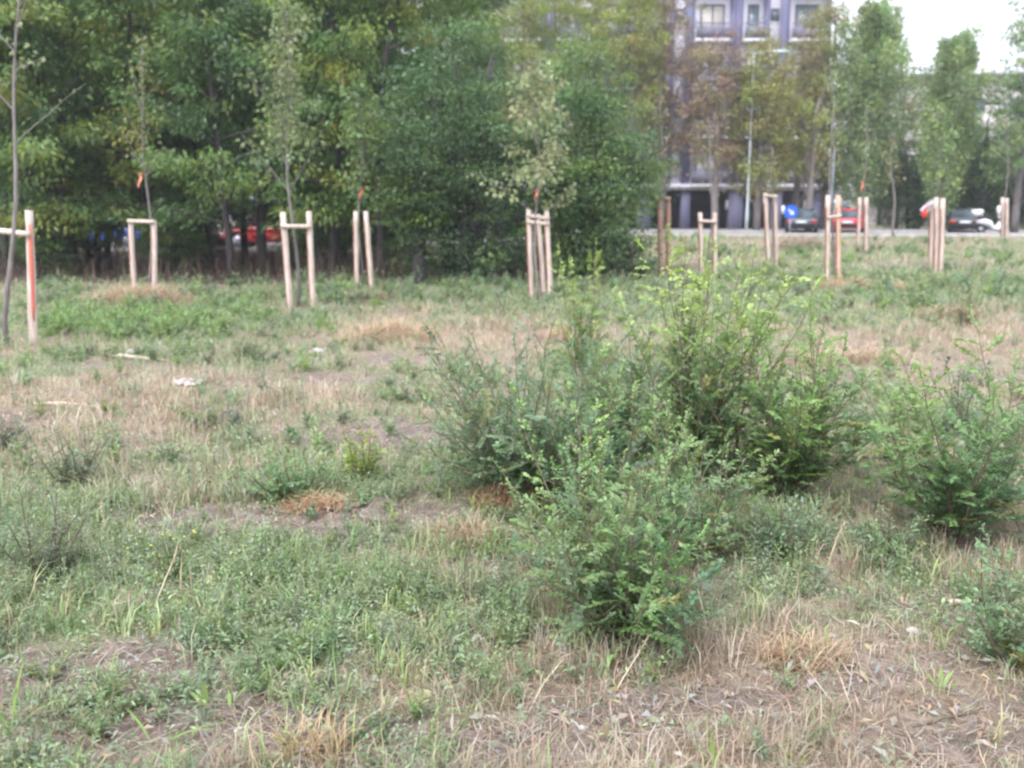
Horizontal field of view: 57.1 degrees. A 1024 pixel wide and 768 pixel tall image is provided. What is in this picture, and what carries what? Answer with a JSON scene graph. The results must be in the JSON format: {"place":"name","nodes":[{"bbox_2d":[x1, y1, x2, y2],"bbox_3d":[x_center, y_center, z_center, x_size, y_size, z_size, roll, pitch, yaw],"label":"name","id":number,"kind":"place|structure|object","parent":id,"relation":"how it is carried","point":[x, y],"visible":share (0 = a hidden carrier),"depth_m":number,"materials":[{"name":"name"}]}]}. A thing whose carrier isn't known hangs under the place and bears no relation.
{"place":"outdoors","nodes":[
{"label":"outdoors","id":0,"kind":"place"},
{"bbox_2d":[0,220,1023,767],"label":"ground","id":1,"kind":"structure","parent":0,"point":[428,508],"depth_m":3.73,"materials":[{"name":"soil"}]},
{"bbox_2d":[0,210,37,345],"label":"tree stake frame","id":2,"kind":"object","parent":1,"relation":"on","point":[28,233],"visible":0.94,"depth_m":11.11,"materials":[{"name":"brown wood"}]},
{"bbox_2d":[1,214,90,277],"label":"understory sapling","id":3,"kind":"object","parent":1,"relation":"on","point":[52,245],"visible":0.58,"depth_m":23.10,"materials":[{"name":"green plant"}]},
{"bbox_2d":[0,0,92,345],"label":"young tree","id":4,"kind":"object","parent":1,"relation":"on","point":[4,321],"visible":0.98,"depth_m":10.95,"materials":[{"name":"grey plant"}]},
{"bbox_2d":[0,472,97,585],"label":"leafy weed","id":5,"kind":"object","parent":1,"relation":"on","point":[32,552],"visible":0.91,"depth_m":4.02,"materials":[{"name":"green plant"}]},
{"bbox_2d":[0,0,118,275],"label":"grove tree","id":6,"kind":"object","parent":1,"relation":"on","point":[5,192],"visible":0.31,"depth_m":22.75,"materials":[{"name":"green plant"}]},
{"bbox_2d":[0,0,144,277],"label":"grove tree","id":7,"kind":"object","parent":1,"relation":"on","point":[83,167],"visible":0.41,"depth_m":23.26,"materials":[{"name":"green plant"}]},
{"bbox_2d":[29,420,117,487],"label":"leafy weed","id":8,"kind":"object","parent":1,"relation":"on","point":[86,466],"visible":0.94,"depth_m":5.59,"materials":[{"name":"green plant"}]},
{"bbox_2d":[0,0,167,278],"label":"grove tree","id":9,"kind":"object","parent":1,"relation":"on","point":[36,151],"visible":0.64,"depth_m":22.55,"materials":[{"name":"green plant"}]},
{"bbox_2d":[55,184,127,269],"bbox_3d":[-11.744,-4.408,26.070,2.237,2.693,2.046,2,10,12],"label":"understory sapling","id":10,"kind":"object","parent":1,"relation":"on","point":[95,248],"visible":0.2,"depth_m":26.15,"materials":[{"name":"green plant"}]},
{"bbox_2d":[5,0,191,269],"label":"grove tree","id":11,"kind":"object","parent":1,"relation":"on","point":[77,52],"visible":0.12,"depth_m":25.16,"materials":[{"name":"green plant"}]},
{"bbox_2d":[56,280,207,308],"bbox_3d":[-6.531,-1.562,16.216,2.835,0.520,2.500,0,10,0],"label":"hay mound","id":12,"kind":"object","parent":1,"relation":"on","point":[132,290],"visible":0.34,"depth_m":16.09,"materials":[{"name":"beige plant"}]},
{"bbox_2d":[0,0,270,272],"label":"grove tree","id":13,"kind":"object","parent":1,"relation":"on","point":[98,41],"visible":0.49,"depth_m":23.32,"materials":[{"name":"green plant"}]},
{"bbox_2d":[108,36,174,291],"bbox_3d":[-6.579,-3.792,16.887,0.899,4.706,0.961,5,11,27],"label":"young tree","id":14,"kind":"object","parent":1,"relation":"on","point":[140,68],"visible":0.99,"depth_m":16.68,"materials":[{"name":"green plant"}]},
{"bbox_2d":[127,219,156,292],"bbox_3d":[-6.720,-2.207,17.162,0.677,1.581,0.143,4,11,22],"label":"tree stake frame","id":15,"kind":"object","parent":1,"relation":"on","point":[130,222],"visible":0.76,"depth_m":17.09,"materials":[{"name":"brown wood"}]},
{"bbox_2d":[126,199,194,274],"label":"understory sapling","id":16,"kind":"object","parent":1,"relation":"on","point":[168,254],"visible":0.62,"depth_m":24.22,"materials":[{"name":"green plant"}]},
{"bbox_2d":[158,217,216,272],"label":"understory sapling","id":17,"kind":"object","parent":1,"relation":"on","point":[199,239],"visible":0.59,"depth_m":24.81,"materials":[{"name":"green plant"}]},
{"bbox_2d":[87,1,289,268],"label":"grove tree","id":18,"kind":"object","parent":1,"relation":"on","point":[237,219],"visible":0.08,"depth_m":26.03,"materials":[{"name":"green plant"}]},
{"bbox_2d":[92,0,341,278],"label":"grove tree","id":19,"kind":"object","parent":1,"relation":"on","point":[203,112],"visible":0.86,"depth_m":22.40,"materials":[{"name":"green plant"}]},
{"bbox_2d":[160,0,376,274],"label":"grove tree","id":20,"kind":"object","parent":1,"relation":"on","point":[261,207],"visible":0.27,"depth_m":24.13,"materials":[{"name":"green plant"}]},
{"bbox_2d":[0,234,555,285],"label":"undergrowth","id":21,"kind":"object","parent":1,"relation":"on","point":[223,261],"visible":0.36,"depth_m":23.25,"materials":[{"name":"green plant"}]},
{"bbox_2d":[232,0,326,308],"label":"young tree","id":22,"kind":"object","parent":1,"relation":"on","point":[286,21],"visible":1,"depth_m":15.13,"materials":[{"name":"green plant"}]},
{"bbox_2d":[237,443,341,510],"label":"leafy weed","id":23,"kind":"object","parent":1,"relation":"on","point":[280,476],"visible":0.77,"depth_m":5.19,"materials":[{"name":"green plant"}]},
{"bbox_2d":[222,0,393,265],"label":"grove tree","id":24,"kind":"object","parent":1,"relation":"on","point":[274,220],"visible":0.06,"depth_m":26.72,"materials":[{"name":"green plant"}]},
{"bbox_2d":[269,486,363,517],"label":"dead tuft","id":25,"kind":"object","parent":1,"relation":"on","point":[320,502],"visible":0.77,"depth_m":5.05,"materials":[{"name":"brown plant"}]},
{"bbox_2d":[242,684,392,767],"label":"dead tuft","id":26,"kind":"object","parent":1,"relation":"on","point":[315,740],"visible":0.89,"depth_m":2.74,"materials":[{"name":"beige plant"}]},
{"bbox_2d":[288,201,349,271],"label":"understory sapling","id":27,"kind":"object","parent":1,"relation":"on","point":[320,238],"visible":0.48,"depth_m":25.01,"materials":[{"name":"green plant"}]},
{"bbox_2d":[256,0,421,262],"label":"grove tree","id":28,"kind":"object","parent":1,"relation":"on","point":[381,43],"visible":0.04,"depth_m":27.50,"materials":[{"name":"green plant"}]},
{"bbox_2d":[219,0,464,274],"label":"grove tree","id":29,"kind":"object","parent":1,"relation":"on","point":[355,22],"visible":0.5,"depth_m":22.59,"materials":[{"name":"green plant"}]},
{"bbox_2d":[338,422,385,484],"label":"leafy weed","id":30,"kind":"object","parent":1,"relation":"on","point":[349,454],"visible":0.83,"depth_m":5.55,"materials":[{"name":"green plant"}]},
{"bbox_2d":[353,211,373,288],"bbox_3d":[-3.128,-2.761,19.765,0.455,1.721,0.129,3,11,18],"label":"tree stake frame","id":31,"kind":"object","parent":1,"relation":"on","point":[367,246],"visible":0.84,"depth_m":19.72,"materials":[{"name":"brown wood"}]},
{"bbox_2d":[221,0,512,276],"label":"grove tree","id":32,"kind":"object","parent":1,"relation":"on","point":[368,73],"visible":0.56,"depth_m":22.57,"materials":[{"name":"green plant"}]},
{"bbox_2d":[331,63,409,287],"bbox_3d":[-2.993,-4.293,19.726,1.622,4.651,1.322,0,10,0],"label":"young tree","id":33,"kind":"object","parent":1,"relation":"on","point":[350,140],"visible":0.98,"depth_m":19.58,"materials":[{"name":"green plant"}]},
{"bbox_2d":[332,313,449,343],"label":"straw tussock","id":34,"kind":"object","parent":1,"relation":"on","point":[388,326],"visible":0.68,"depth_m":11.92,"materials":[{"name":"beige plant"}]},
{"bbox_2d":[373,216,441,276],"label":"understory sapling","id":35,"kind":"object","parent":1,"relation":"on","point":[392,243],"visible":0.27,"depth_m":23.67,"materials":[{"name":"green plant"}]},
{"bbox_2d":[366,142,468,284],"bbox_3d":[-2.064,-3.720,20.676,2.252,3.264,2.086,-4,11,-23],"label":"sapling tree","id":36,"kind":"object","parent":1,"relation":"on","point":[420,263],"visible":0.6,"depth_m":20.53,"materials":[{"name":"green plant"}]},
{"bbox_2d":[314,0,536,250],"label":"grove tree","id":37,"kind":"object","parent":1,"relation":"on","point":[484,57],"visible":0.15,"depth_m":26.25,"materials":[{"name":"green plant"}]},
{"bbox_2d":[402,501,518,553],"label":"dead tuft","id":38,"kind":"object","parent":1,"relation":"on","point":[475,531],"visible":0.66,"depth_m":4.57,"materials":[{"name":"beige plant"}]},
{"bbox_2d":[348,15,576,280],"bbox_3d":[-1.071,-5.104,20.991,4.990,5.932,4.387,0,10,0],"label":"broad tree","id":39,"kind":"object","parent":1,"relation":"on","point":[470,253],"visible":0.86,"depth_m":20.40,"materials":[{"name":"green plant"}]},
{"bbox_2d":[403,0,535,248],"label":"grove tree","id":40,"kind":"object","parent":1,"relation":"on","point":[493,6],"visible":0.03,"depth_m":34.12,"materials":[{"name":"green plant"}]},
{"bbox_2d":[434,0,541,239],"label":"autumn tree","id":41,"kind":"object","parent":1,"relation":"on","point":[525,33],"visible":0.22,"depth_m":48.98,"materials":[{"name":"green plant"}]},
{"bbox_2d":[453,473,557,514],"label":"dead tuft","id":42,"kind":"object","parent":1,"relation":"on","point":[503,495],"visible":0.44,"depth_m":5.10,"materials":[{"name":"brown plant"}]},
{"bbox_2d":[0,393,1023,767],"bbox_3d":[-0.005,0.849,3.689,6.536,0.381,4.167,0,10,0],"label":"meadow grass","id":43,"kind":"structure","parent":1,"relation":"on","point":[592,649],"depth_m":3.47,"materials":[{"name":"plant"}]},
{"bbox_2d":[0,355,1023,767],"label":"straw litter","id":44,"kind":"object","parent":1,"relation":"on","point":[666,715],"visible":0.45,"depth_m":3.04,"materials":[{"name":"beige plant"}]},
{"bbox_2d":[0,376,1023,767],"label":"leaf litter","id":45,"kind":"object","parent":1,"relation":"on","point":[646,712],"visible":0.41,"depth_m":3.09,"materials":[{"name":"brown plant"}]},
{"bbox_2d":[0,261,1023,347],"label":"meadow grass","id":46,"kind":"structure","parent":1,"relation":"on","point":[918,328],"depth_m":14.23,"materials":[{"name":"plant"}]},
{"bbox_2d":[280,211,315,310],"bbox_3d":[-3.527,-1.966,15.524,0.532,1.749,0.159,-3,11,-14],"label":"tree stake frame","id":47,"kind":"object","parent":46,"relation":"on","point":[307,226],"visible":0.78,"depth_m":15.48,"materials":[{"name":"brown wood"}]},
{"bbox_2d":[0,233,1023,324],"bbox_3d":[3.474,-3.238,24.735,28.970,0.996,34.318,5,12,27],"label":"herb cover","id":48,"kind":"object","parent":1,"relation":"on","point":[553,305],"visible":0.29,"depth_m":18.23,"materials":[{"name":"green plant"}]},
{"bbox_2d":[0,230,1023,310],"bbox_3d":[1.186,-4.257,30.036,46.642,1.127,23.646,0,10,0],"label":"meadow grass","id":49,"kind":"structure","parent":1,"relation":"on","point":[888,240],"depth_m":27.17,"materials":[{"name":"plant"}]},
{"bbox_2d":[0,424,1023,767],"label":"weed cover","id":50,"kind":"object","parent":1,"relation":"on","point":[256,578],"visible":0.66,"depth_m":3.73,"materials":[{"name":"green plant"}]},
{"bbox_2d":[0,285,1023,495],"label":"weed cover","id":51,"kind":"object","parent":1,"relation":"on","point":[291,431],"visible":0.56,"depth_m":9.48,"materials":[{"name":"green plant"}]},
{"bbox_2d":[1,233,1023,249],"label":"kerb","id":52,"kind":"structure","parent":1,"relation":"on","point":[882,234],"depth_m":41.44,"materials":[{"name":"concrete"}]},
{"bbox_2d":[394,293,633,512],"bbox_3d":[0.012,0.124,5.253,1.370,1.186,1.402,0,10,0],"label":"elm shrub","id":53,"kind":"object","parent":1,"relation":"on","point":[483,446],"visible":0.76,"depth_m":5.11,"materials":[{"name":"green plant"}]},
{"bbox_2d":[464,56,576,299],"bbox_3d":[0.155,-3.671,17.040,2.101,4.403,1.720,0,10,0],"label":"young tree","id":54,"kind":"object","parent":1,"relation":"on","point":[544,104],"visible":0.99,"depth_m":16.75,"materials":[{"name":"green plant"}]},
{"bbox_2d":[526,209,552,299],"bbox_3d":[0.509,-2.383,17.625,0.506,1.766,0.976,0,10,0],"label":"tree stake frame","id":55,"kind":"object","parent":1,"relation":"on","point":[539,222],"visible":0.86,"depth_m":17.35,"materials":[{"name":"brown wood"}]},
{"bbox_2d":[499,0,611,229],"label":"autumn tree","id":56,"kind":"object","parent":1,"relation":"on","point":[544,9],"visible":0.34,"depth_m":50.80,"materials":[{"name":"green plant"}]},
{"bbox_2d":[509,381,629,567],"bbox_3d":[0.239,0.434,4.173,0.575,0.865,0.438,9,14,41],"label":"elm shrub","id":57,"kind":"object","parent":1,"relation":"on","point":[588,487],"visible":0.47,"depth_m":4.17,"materials":[{"name":"green plant"}]},
{"bbox_2d":[481,335,673,529],"bbox_3d":[0.341,0.230,4.940,0.898,0.999,1.004,3,11,16],"label":"elm shrub","id":58,"kind":"object","parent":1,"relation":"on","point":[628,459],"visible":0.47,"depth_m":4.87,"materials":[{"name":"green plant"}]},
{"bbox_2d":[546,238,617,372],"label":"elm shrub","id":59,"kind":"object","parent":1,"relation":"on","point":[579,319],"visible":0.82,"depth_m":9.23,"materials":[{"name":"green plant"}]},
{"bbox_2d":[504,18,682,281],"bbox_3d":[1.610,-5.277,21.693,3.626,6.052,4.177,-8,13,-38],"label":"broad tree","id":60,"kind":"object","parent":1,"relation":"on","point":[592,222],"visible":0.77,"depth_m":21.08,"materials":[{"name":"green plant"}]},
{"bbox_2d":[489,421,730,673],"bbox_3d":[0.385,0.594,3.553,0.955,0.893,1.134,0,10,0],"label":"elm shrub","id":61,"kind":"object","parent":1,"relation":"on","point":[647,592],"visible":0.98,"depth_m":3.45,"materials":[{"name":"green plant"}]},
{"bbox_2d":[572,235,667,280],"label":"bush","id":62,"kind":"object","parent":1,"relation":"on","point":[619,262],"visible":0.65,"depth_m":21.14,"materials":[{"name":"green plant"}]},
{"bbox_2d":[555,301,712,458],"bbox_3d":[0.779,-0.002,5.999,1.024,1.084,0.971,0,10,0],"label":"elm shrub","id":63,"kind":"object","parent":1,"relation":"on","point":[624,410],"visible":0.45,"depth_m":5.96,"materials":[{"name":"green plant"}]},
{"bbox_2d":[454,0,832,236],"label":"apartment building","id":64,"kind":"structure","parent":1,"relation":"on","point":[693,200],"depth_m":62.56,"materials":[{"name":"purple concrete"}]},
{"bbox_2d":[657,197,670,275],"bbox_3d":[3.609,-3.441,22.325,0.508,1.983,0.178,-8,13,-39],"label":"tree stake frame","id":65,"kind":"object","parent":1,"relation":"on","point":[667,219],"visible":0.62,"depth_m":22.27,"materials":[{"name":"brown wood"}]},
{"bbox_2d":[616,0,714,227],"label":"autumn tree","id":66,"kind":"object","parent":1,"relation":"on","point":[677,104],"visible":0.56,"depth_m":51.31,"materials":[{"name":"green plant"}]},
{"bbox_2d":[605,393,780,564],"bbox_3d":[0.833,0.450,4.340,0.667,0.803,0.857,8,13,37],"label":"elm shrub","id":67,"kind":"object","parent":1,"relation":"on","point":[705,516],"visible":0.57,"depth_m":4.32,"materials":[{"name":"green plant"}]},
{"bbox_2d":[613,223,826,483],"bbox_3d":[1.147,-0.141,5.421,1.133,1.548,1.050,0,10,0],"label":"elm shrub","id":68,"kind":"object","parent":1,"relation":"on","point":[695,403],"visible":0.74,"depth_m":5.37,"materials":[{"name":"green plant"}]},
{"bbox_2d":[696,275,766,490],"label":"elm shrub","id":69,"kind":"object","parent":1,"relation":"on","point":[742,414],"visible":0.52,"depth_m":5.34,"materials":[{"name":"green plant"}]},
{"bbox_2d":[763,193,777,267],"bbox_3d":[6.547,-3.805,23.775,0.590,2.014,0.207,-7,12,-33],"label":"tree stake frame","id":70,"kind":"object","parent":1,"relation":"on","point":[766,225],"visible":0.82,"depth_m":23.73,"materials":[{"name":"brown wood"}]},
{"bbox_2d":[737,490,838,563],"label":"leafy weed","id":71,"kind":"object","parent":1,"relation":"on","point":[767,530],"visible":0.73,"depth_m":4.38,"materials":[{"name":"green plant"}]},
{"bbox_2d":[766,0,844,228],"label":"autumn tree","id":72,"kind":"object","parent":1,"relation":"on","point":[803,71],"visible":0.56,"depth_m":52.22,"materials":[{"name":"green plant"}]},
{"bbox_2d":[738,615,873,677],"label":"dead tuft","id":73,"kind":"object","parent":1,"relation":"on","point":[808,647],"visible":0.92,"depth_m":3.33,"materials":[{"name":"beige plant"}]},
{"bbox_2d":[673,294,955,499],"bbox_3d":[1.565,0.110,5.102,1.067,1.161,1.364,-7,12,-33],"label":"elm shrub","id":74,"kind":"object","parent":1,"relation":"on","point":[798,445],"visible":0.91,"depth_m":5.11,"materials":[{"name":"green plant"}]},
{"bbox_2d":[787,0,861,228],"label":"autumn tree","id":75,"kind":"object","parent":1,"relation":"on","point":[824,189],"visible":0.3,"depth_m":54.47,"materials":[{"name":"green plant"}]},
{"bbox_2d":[824,195,841,281],"bbox_3d":[6.790,-3.002,19.876,0.209,1.947,0.420,-7,13,-36],"label":"tree stake frame","id":76,"kind":"object","parent":1,"relation":"on","point":[837,216],"visible":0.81,"depth_m":19.81,"materials":[{"name":"brown wood"}]},
{"bbox_2d":[785,341,926,366],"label":"straw tussock","id":77,"kind":"object","parent":1,"relation":"on","point":[854,353],"visible":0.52,"depth_m":9.91,"materials":[{"name":"beige plant"}]},
{"bbox_2d":[838,503,934,570],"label":"leafy weed","id":78,"kind":"object","parent":1,"relation":"on","point":[871,535],"visible":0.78,"depth_m":4.32,"materials":[{"name":"green plant"}]},
{"bbox_2d":[870,123,933,228],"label":"hedge tree","id":79,"kind":"object","parent":1,"relation":"on","point":[907,203],"visible":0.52,"depth_m":55.37,"materials":[{"name":"green plant"}]},
{"bbox_2d":[876,30,932,228],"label":"autumn tree","id":80,"kind":"object","parent":1,"relation":"on","point":[909,119],"visible":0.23,"depth_m":57.42,"materials":[{"name":"green plant"}]},
{"bbox_2d":[836,304,1023,549],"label":"elm shrub","id":81,"kind":"object","parent":1,"relation":"on","point":[961,496],"visible":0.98,"depth_m":4.46,"materials":[{"name":"green plant"}]},
{"bbox_2d":[928,197,944,272],"bbox_3d":[10.398,-3.594,23.195,0.310,1.955,2.347,3,11,17],"label":"tree stake frame","id":82,"kind":"object","parent":1,"relation":"on","point":[936,234],"visible":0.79,"depth_m":22.23,"materials":[{"name":"brown wood"}]},
{"bbox_2d":[911,102,968,199],"bbox_3d":[10.124,-4.605,22.391,1.271,4.083,1.243,0,10,0],"label":"young tree","id":83,"kind":"object","parent":1,"relation":"on","point":[941,173],"visible":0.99,"depth_m":22.13,"materials":[{"name":"green plant"}]},
{"bbox_2d":[856,73,1023,223],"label":"grey building","id":84,"kind":"structure","parent":1,"relation":"on","point":[871,219],"depth_m":96.54,"materials":[{"name":"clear glass"}]},
{"bbox_2d":[925,339,991,434],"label":"elm shrub","id":85,"kind":"object","parent":1,"relation":"on","point":[968,399],"visible":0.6,"depth_m":6.61,"materials":[{"name":"green plant"}]},
{"bbox_2d":[914,116,1015,228],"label":"hedge tree","id":86,"kind":"object","parent":1,"relation":"on","point":[965,202],"visible":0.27,"depth_m":52.48,"materials":[{"name":"green plant"}]},
{"bbox_2d":[947,557,1018,610],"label":"leafy weed","id":87,"kind":"object","parent":1,"relation":"on","point":[993,585],"visible":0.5,"depth_m":3.86,"materials":[{"name":"green plant"}]},
{"bbox_2d":[951,110,1023,214],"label":"green tree","id":88,"kind":"object","parent":1,"relation":"on","point":[981,194],"visible":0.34,"depth_m":51.34,"materials":[{"name":"green plant"}]},
{"bbox_2d":[952,522,1023,670],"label":"elm shrub","id":89,"kind":"object","parent":1,"relation":"on","point":[1010,638],"visible":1,"depth_m":3.37,"materials":[{"name":"green plant"}]},
{"bbox_2d":[973,0,1023,232],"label":"autumn tree","id":90,"kind":"object","parent":1,"relation":"on","point":[1019,178],"visible":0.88,"depth_m":48.25,"materials":[{"name":"green plant"}]},
{"bbox_2d":[0,307,1023,533],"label":"meadow grass","id":91,"kind":"structure","parent":0,"point":[179,426],"depth_m":7.64,"materials":[{"name":"beige plant"}]},
{"bbox_2d":[47,0,1023,219],"label":"sky","id":92,"kind":"structure","parent":0,"point":[926,19],"materials":[{"name":"white"}]},
{"bbox_2d":[112,232,1023,246],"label":"road","id":93,"kind":"structure","parent":0,"point":[753,232],"depth_m":49.67,"materials":[{"name":"grey asphalt"}]},
{"bbox_2d":[946,207,981,232],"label":"parked car","id":94,"kind":"object","parent":93,"relation":"on","point":[961,218],"visible":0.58,"depth_m":46.99,"materials":[{"name":"paint"}]},
{"bbox_2d":[427,229,1023,241],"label":"pavement","id":95,"kind":"structure","parent":0,"point":[803,229],"depth_m":52.80,"materials":[{"name":"grey concrete"}]},
{"bbox_2d":[577,0,673,226],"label":"autumn tree","id":96,"kind":"object","parent":95,"relation":"on","point":[626,15],"visible":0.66,"depth_m":49.60,"materials":[{"name":"green plant"}]},
{"bbox_2d":[670,13,761,229],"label":"autumn tree","id":97,"kind":"object","parent":95,"relation":"on","point":[722,80],"visible":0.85,"depth_m":49.91,"materials":[{"name":"brown plant"}]},
{"bbox_2d":[720,17,802,229],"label":"autumn tree","id":98,"kind":"object","parent":95,"relation":"on","point":[774,93],"visible":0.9,"depth_m":49.42,"materials":[{"name":"green plant"}]},
{"bbox_2d":[784,80,851,229],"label":"autumn tree","id":99,"kind":"object","parent":95,"relation":"on","point":[811,165],"visible":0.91,"depth_m":49.94,"materials":[{"name":"green plant"}]},
{"bbox_2d":[817,0,923,214],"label":"poplar tree","id":100,"kind":"object","parent":95,"relation":"on","point":[875,44],"visible":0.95,"depth_m":51.30,"materials":[{"name":"green plant"}]},
{"bbox_2d":[910,18,992,221],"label":"poplar tree","id":101,"kind":"object","parent":95,"relation":"on","point":[957,58],"visible":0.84,"depth_m":48.64,"materials":[{"name":"green plant"}]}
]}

